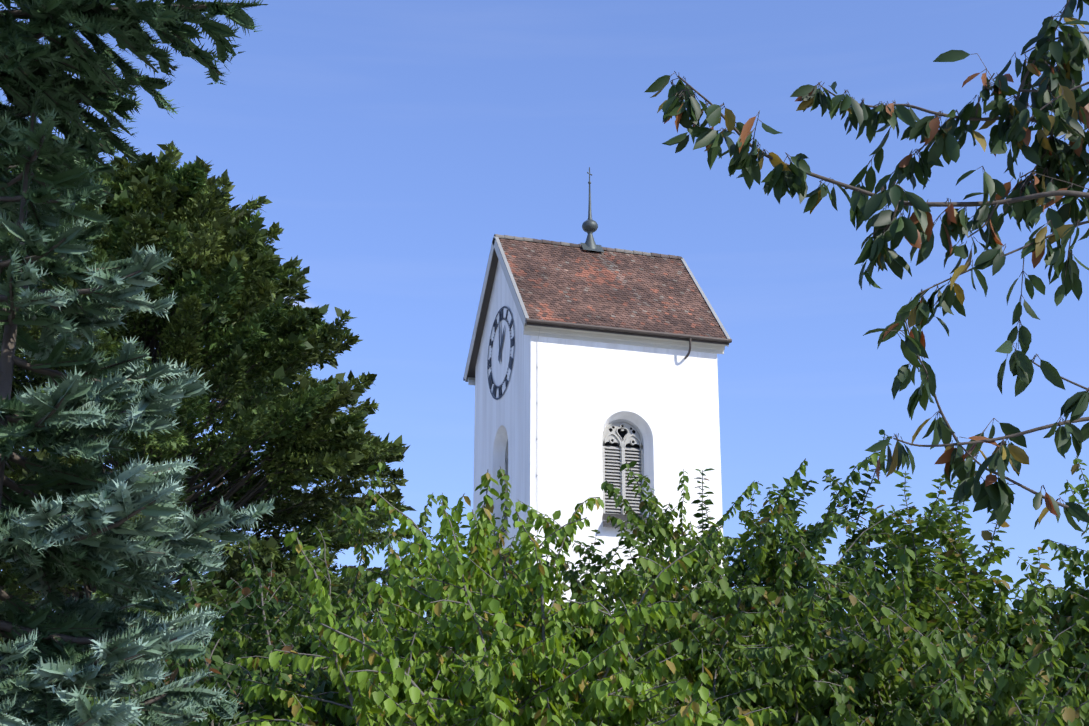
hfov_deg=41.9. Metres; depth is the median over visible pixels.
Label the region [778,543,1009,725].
shrub tree
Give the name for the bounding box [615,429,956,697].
shrub tree
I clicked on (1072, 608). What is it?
shrub tree
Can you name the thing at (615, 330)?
gutters
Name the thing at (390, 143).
sky
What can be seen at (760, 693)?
shrub tree
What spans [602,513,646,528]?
window sill
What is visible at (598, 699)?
shrub tree
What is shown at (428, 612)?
shrub
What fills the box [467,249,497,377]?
roof boarding
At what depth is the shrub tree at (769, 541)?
13.35 m
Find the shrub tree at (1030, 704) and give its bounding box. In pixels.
[812,575,1088,725]
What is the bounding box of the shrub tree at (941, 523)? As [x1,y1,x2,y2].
[781,470,1057,696]
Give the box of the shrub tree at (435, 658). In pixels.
[236,469,636,725]
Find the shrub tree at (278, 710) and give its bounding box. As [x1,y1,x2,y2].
[125,587,346,725]
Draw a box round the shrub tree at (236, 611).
[175,533,571,725]
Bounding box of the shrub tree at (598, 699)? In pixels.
[232,502,777,725]
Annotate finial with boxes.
[581,167,603,251]
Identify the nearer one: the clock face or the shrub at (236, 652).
the shrub at (236, 652)
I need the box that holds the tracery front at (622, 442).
[602,419,644,514]
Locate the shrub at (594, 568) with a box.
[565,481,836,607]
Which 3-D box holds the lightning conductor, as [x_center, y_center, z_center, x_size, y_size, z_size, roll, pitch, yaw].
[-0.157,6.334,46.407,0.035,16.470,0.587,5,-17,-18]
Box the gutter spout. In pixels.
[684,338,690,358]
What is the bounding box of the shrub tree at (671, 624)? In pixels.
[359,458,830,713]
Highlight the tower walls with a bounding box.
[473,259,724,613]
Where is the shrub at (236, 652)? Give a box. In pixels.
[123,548,369,725]
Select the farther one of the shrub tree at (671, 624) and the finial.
the finial
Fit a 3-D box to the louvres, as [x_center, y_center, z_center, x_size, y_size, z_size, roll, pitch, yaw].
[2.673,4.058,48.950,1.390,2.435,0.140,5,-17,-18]
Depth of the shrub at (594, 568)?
19.10 m
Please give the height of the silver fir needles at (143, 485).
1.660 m
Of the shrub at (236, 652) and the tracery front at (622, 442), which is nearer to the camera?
the shrub at (236, 652)
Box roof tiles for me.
[499,238,726,338]
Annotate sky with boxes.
[0,0,1088,640]
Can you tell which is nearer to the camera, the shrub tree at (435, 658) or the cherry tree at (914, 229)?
the cherry tree at (914, 229)
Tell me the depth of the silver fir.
3.05 m
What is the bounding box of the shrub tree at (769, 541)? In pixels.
[518,452,940,702]
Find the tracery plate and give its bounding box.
[605,422,640,513]
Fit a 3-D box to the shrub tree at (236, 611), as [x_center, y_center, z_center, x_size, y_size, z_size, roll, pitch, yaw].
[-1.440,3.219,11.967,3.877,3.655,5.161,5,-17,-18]
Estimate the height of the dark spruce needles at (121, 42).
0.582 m
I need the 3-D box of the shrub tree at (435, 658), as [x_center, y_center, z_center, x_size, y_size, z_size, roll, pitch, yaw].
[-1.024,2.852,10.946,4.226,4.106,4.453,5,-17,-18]
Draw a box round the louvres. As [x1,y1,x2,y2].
[605,446,640,514]
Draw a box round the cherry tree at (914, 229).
[645,0,1088,532]
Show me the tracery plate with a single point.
(616, 425)
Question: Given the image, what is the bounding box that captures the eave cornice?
[467,323,726,384]
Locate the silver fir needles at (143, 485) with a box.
[0,96,269,725]
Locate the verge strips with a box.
[464,236,730,373]
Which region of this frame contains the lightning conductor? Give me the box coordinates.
[536,316,542,538]
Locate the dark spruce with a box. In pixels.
[0,0,267,307]
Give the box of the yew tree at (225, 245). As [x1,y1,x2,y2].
[0,140,415,707]
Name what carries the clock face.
attached to the tower walls
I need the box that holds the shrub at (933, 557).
[841,512,1059,627]
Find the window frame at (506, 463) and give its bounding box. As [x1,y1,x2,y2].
[505,439,507,519]
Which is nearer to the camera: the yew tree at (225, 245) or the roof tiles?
the yew tree at (225, 245)
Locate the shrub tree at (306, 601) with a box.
[86,460,540,724]
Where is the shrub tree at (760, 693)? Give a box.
[596,537,1060,725]
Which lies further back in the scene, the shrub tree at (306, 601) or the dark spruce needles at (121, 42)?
the shrub tree at (306, 601)
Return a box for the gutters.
[463,318,731,381]
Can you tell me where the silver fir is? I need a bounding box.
[0,88,274,725]
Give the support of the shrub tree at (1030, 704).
on the ground
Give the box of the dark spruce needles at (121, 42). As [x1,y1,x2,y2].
[0,0,256,309]
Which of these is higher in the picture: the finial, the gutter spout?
the finial
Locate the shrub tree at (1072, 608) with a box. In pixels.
[792,456,1088,725]
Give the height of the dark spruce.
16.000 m
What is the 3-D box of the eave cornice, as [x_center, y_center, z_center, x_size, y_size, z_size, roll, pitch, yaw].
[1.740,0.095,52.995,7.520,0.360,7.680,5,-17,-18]
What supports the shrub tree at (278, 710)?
on the ground
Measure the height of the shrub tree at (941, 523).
4.830 m
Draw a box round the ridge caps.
[494,234,682,258]
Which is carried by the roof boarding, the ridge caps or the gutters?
the ridge caps
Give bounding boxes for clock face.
[487,306,513,399]
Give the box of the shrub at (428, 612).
[386,507,603,646]
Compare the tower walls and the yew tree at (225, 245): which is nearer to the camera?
the yew tree at (225, 245)
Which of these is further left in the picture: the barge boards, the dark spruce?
the dark spruce
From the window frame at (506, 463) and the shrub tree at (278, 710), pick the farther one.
the window frame at (506, 463)
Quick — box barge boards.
[464,237,728,380]
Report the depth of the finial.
54.27 m
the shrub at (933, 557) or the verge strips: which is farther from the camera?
the verge strips

